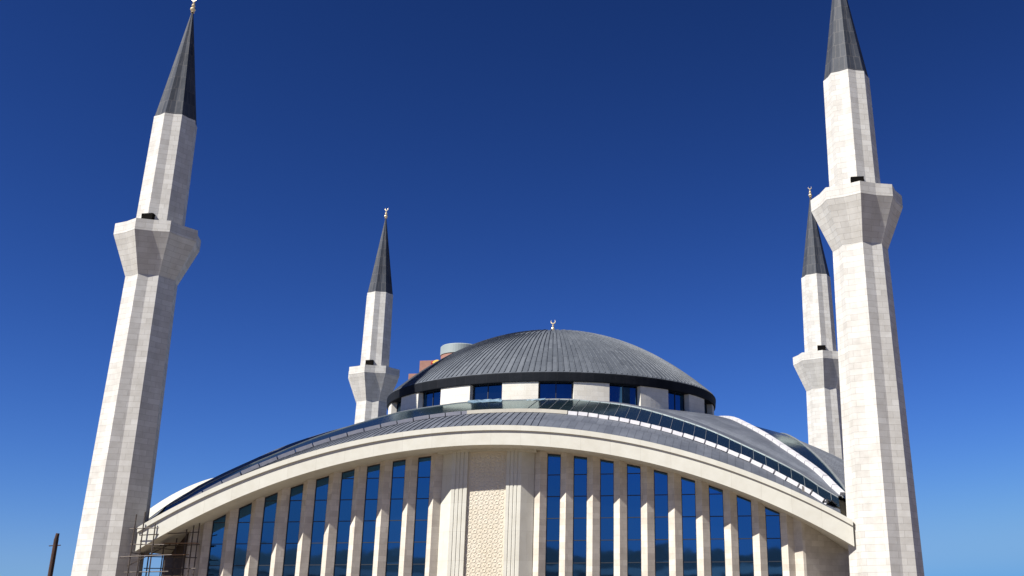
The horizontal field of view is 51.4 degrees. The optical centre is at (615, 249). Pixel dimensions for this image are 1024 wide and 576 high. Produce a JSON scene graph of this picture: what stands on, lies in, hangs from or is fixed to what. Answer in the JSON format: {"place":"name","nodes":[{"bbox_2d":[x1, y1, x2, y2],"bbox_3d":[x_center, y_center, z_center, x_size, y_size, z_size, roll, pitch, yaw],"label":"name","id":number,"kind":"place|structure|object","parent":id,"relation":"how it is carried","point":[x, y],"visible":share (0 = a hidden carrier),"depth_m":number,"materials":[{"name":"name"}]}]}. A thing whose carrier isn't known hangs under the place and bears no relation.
{"place":"outdoors","nodes":[
{"label":"outdoors","id":0,"kind":"place"},
{"bbox_2d":[408,343,471,379],"bbox_3d":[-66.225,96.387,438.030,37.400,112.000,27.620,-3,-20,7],"label":"brick tower","id":1,"kind":"structure","parent":0,"point":[448,349],"depth_m":443.48,"materials":[{"name":"white"}]},
{"bbox_2d":[0,0,1023,575],"label":"sky","id":2,"kind":"structure","parent":0,"point":[639,173],"materials":[{"name":"blue"}]},
{"label":"ground","id":3,"kind":"structure","parent":0,"visible":0},
{"bbox_2d":[48,533,60,575],"bbox_3d":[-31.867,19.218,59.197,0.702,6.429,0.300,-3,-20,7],"label":"steel pole","id":4,"kind":"object","parent":3,"relation":"on","point":[55,545],"visible":1,"depth_m":59.78,"materials":[{"name":"metal"}]},
{"bbox_2d":[71,0,200,575],"bbox_3d":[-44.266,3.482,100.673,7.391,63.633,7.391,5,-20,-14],"label":"minaret","id":5,"kind":"object","parent":3,"relation":"on","point":[158,242],"visible":1,"depth_m":97.39,"materials":[{"name":"white stone"}]},
{"bbox_2d":[141,213,154,219],"bbox_3d":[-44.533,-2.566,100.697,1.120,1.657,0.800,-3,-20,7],"label":"door","id":6,"kind":"structure","parent":5,"relation":"in","point":[144,215],"depth_m":100.52,"materials":[{"name":"black"}]},
{"bbox_2d":[121,512,199,575],"bbox_3d":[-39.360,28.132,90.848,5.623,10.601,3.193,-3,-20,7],"label":"scaffold","id":7,"kind":"object","parent":3,"relation":"on","point":[151,555],"visible":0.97,"depth_m":91.82,"materials":[{"name":"brown metal"}]},
{"bbox_2d":[348,209,399,423],"bbox_3d":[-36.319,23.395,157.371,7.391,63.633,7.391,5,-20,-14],"label":"minaret","id":8,"kind":"object","parent":3,"relation":"on","point":[373,377],"visible":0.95,"depth_m":158.59,"materials":[{"name":"white stone"}]},
{"bbox_2d":[365,360,373,364],"bbox_3d":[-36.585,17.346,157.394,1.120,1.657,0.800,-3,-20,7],"label":"door","id":9,"kind":"structure","parent":8,"relation":"in","point":[368,362],"depth_m":157.17,"materials":[{"name":"black"}]},
{"bbox_2d":[135,320,853,575],"bbox_3d":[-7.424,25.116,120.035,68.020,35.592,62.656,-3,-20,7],"label":"mosque","id":10,"kind":"structure","parent":3,"relation":"on","point":[552,452],"depth_m":91.76,"materials":[{"name":"stone"}]},
{"bbox_2d":[206,514,225,575],"bbox_3d":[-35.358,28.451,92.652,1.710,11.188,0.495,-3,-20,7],"label":"window","id":11,"kind":"structure","parent":10,"relation":"in","point":[217,535],"depth_m":93.62,"materials":[{"name":"glass"}]},
{"bbox_2d":[232,503,251,575],"bbox_3d":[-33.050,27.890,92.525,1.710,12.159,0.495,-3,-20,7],"label":"window","id":12,"kind":"structure","parent":10,"relation":"in","point":[239,560],"depth_m":93.49,"materials":[{"name":"glass"}]},
{"bbox_2d":[257,492,277,575],"bbox_3d":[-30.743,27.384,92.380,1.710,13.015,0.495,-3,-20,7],"label":"window","id":13,"kind":"structure","parent":10,"relation":"in","point":[266,542],"depth_m":93.35,"materials":[{"name":"glass"}]},
{"bbox_2d":[282,483,303,575],"bbox_3d":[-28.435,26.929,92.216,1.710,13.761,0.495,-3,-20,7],"label":"window","id":14,"kind":"structure","parent":10,"relation":"in","point":[295,503],"depth_m":93.17,"materials":[{"name":"glass"}]},
{"bbox_2d":[308,475,328,575],"bbox_3d":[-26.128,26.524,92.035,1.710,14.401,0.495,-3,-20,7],"label":"window","id":15,"kind":"structure","parent":10,"relation":"in","point":[321,491],"depth_m":93.01,"materials":[{"name":"glass"}]},
{"bbox_2d":[333,468,354,575],"bbox_3d":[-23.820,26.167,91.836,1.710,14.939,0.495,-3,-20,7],"label":"window","id":16,"kind":"structure","parent":10,"relation":"in","point":[347,480],"depth_m":92.78,"materials":[{"name":"glass"}]},
{"bbox_2d":[359,462,380,575],"bbox_3d":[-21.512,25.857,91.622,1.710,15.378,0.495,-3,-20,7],"label":"window","id":17,"kind":"structure","parent":10,"relation":"in","point":[373,470],"depth_m":92.58,"materials":[{"name":"glass"}]},
{"bbox_2d":[385,457,406,575],"bbox_3d":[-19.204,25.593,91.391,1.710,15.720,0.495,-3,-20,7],"label":"window","id":18,"kind":"structure","parent":10,"relation":"in","point":[398,470],"depth_m":92.35,"materials":[{"name":"glass"}]},
{"bbox_2d":[397,400,400,423],"bbox_3d":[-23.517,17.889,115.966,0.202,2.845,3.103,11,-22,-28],"label":"drum window","id":19,"kind":"structure","parent":10,"relation":"in","point":[398,403],"depth_m":116.83,"materials":[{"name":"glass"}]},
{"bbox_2d":[411,454,431,575],"bbox_3d":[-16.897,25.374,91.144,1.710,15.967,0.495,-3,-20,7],"label":"window","id":20,"kind":"structure","parent":10,"relation":"in","point":[424,461],"depth_m":92.13,"materials":[{"name":"glass"}]},
{"bbox_2d":[422,390,440,406],"bbox_3d":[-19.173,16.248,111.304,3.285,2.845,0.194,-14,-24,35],"label":"drum window","id":21,"kind":"structure","parent":10,"relation":"in","point":[432,398],"depth_m":111.61,"materials":[{"name":"glass"}]},
{"bbox_2d":[473,384,501,399],"bbox_3d":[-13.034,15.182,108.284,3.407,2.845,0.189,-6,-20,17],"label":"drum window","id":22,"kind":"structure","parent":10,"relation":"in","point":[490,391],"depth_m":108.50,"materials":[{"name":"glass"}]},
{"bbox_2d":[545,451,561,575],"bbox_3d":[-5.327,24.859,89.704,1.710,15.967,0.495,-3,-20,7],"label":"window","id":23,"kind":"structure","parent":10,"relation":"in","point":[554,458],"depth_m":90.65,"materials":[{"name":"glass"}]},
{"bbox_2d":[539,382,572,398],"bbox_3d":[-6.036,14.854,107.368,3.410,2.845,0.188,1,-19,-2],"label":"drum window","id":24,"kind":"structure","parent":10,"relation":"in","point":[547,390],"depth_m":107.55,"materials":[{"name":"glass"}]},
{"bbox_2d":[572,454,588,575],"bbox_3d":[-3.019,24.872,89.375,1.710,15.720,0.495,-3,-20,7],"label":"window","id":25,"kind":"structure","parent":10,"relation":"in","point":[580,461],"depth_m":90.32,"materials":[{"name":"glass"}]},
{"bbox_2d":[599,457,614,575],"bbox_3d":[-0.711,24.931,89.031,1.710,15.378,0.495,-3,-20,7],"label":"window","id":26,"kind":"structure","parent":10,"relation":"in","point":[606,464],"depth_m":89.97,"materials":[{"name":"glass"}]},
{"bbox_2d":[609,384,636,404],"bbox_3d":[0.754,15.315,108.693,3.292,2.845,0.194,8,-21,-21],"label":"drum window","id":27,"kind":"structure","parent":10,"relation":"in","point":[617,393],"depth_m":108.84,"materials":[{"name":"glass"}]},
{"bbox_2d":[626,462,641,575],"bbox_3d":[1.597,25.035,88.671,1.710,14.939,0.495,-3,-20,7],"label":"window","id":28,"kind":"structure","parent":10,"relation":"in","point":[633,470],"depth_m":89.62,"materials":[{"name":"glass"}]},
{"bbox_2d":[652,467,668,575],"bbox_3d":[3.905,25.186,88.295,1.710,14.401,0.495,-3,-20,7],"label":"window","id":29,"kind":"structure","parent":10,"relation":"in","point":[660,476],"depth_m":89.25,"materials":[{"name":"glass"}]},
{"bbox_2d":[668,391,684,410],"bbox_3d":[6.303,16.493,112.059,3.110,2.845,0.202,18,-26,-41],"label":"drum window","id":30,"kind":"structure","parent":10,"relation":"in","point":[675,400],"depth_m":112.30,"materials":[{"name":"glass"}]},
{"bbox_2d":[679,474,696,575],"bbox_3d":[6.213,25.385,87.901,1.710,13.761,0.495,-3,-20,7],"label":"window","id":31,"kind":"structure","parent":10,"relation":"in","point":[689,540],"depth_m":88.86,"materials":[{"name":"glass"}]},
{"bbox_2d":[707,483,725,575],"bbox_3d":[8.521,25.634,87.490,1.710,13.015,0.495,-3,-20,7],"label":"window","id":32,"kind":"structure","parent":10,"relation":"in","point":[716,512],"depth_m":88.42,"materials":[{"name":"glass"}]},
{"bbox_2d":[734,492,753,575],"bbox_3d":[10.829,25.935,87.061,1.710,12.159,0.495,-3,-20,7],"label":"window","id":33,"kind":"structure","parent":10,"relation":"in","point":[744,515],"depth_m":87.99,"materials":[{"name":"glass"}]},
{"bbox_2d":[763,504,782,575],"bbox_3d":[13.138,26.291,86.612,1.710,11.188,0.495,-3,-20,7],"label":"window","id":34,"kind":"structure","parent":10,"relation":"in","point":[772,516],"depth_m":87.54,"materials":[{"name":"glass"}]},
{"bbox_2d":[793,187,843,459],"bbox_3d":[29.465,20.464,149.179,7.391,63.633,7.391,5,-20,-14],"label":"minaret","id":35,"kind":"object","parent":3,"relation":"on","point":[816,364],"visible":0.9,"depth_m":149.34,"materials":[{"name":"white stone"}]},
{"bbox_2d":[817,345,825,350],"bbox_3d":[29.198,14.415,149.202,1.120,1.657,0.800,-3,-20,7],"label":"door","id":36,"kind":"structure","parent":35,"relation":"in","point":[819,347],"depth_m":148.99,"materials":[{"name":"black"}]},
{"bbox_2d":[811,0,923,575],"bbox_3d":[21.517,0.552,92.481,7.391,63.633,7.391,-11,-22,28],"label":"minaret","id":37,"kind":"object","parent":3,"relation":"on","point":[856,207],"visible":1,"depth_m":88.74,"materials":[{"name":"white stone"}]},
{"bbox_2d":[850,176,863,182],"bbox_3d":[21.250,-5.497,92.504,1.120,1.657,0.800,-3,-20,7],"label":"door","id":38,"kind":"structure","parent":37,"relation":"in","point":[858,178],"depth_m":92.33,"materials":[{"name":"black"}]}
]}

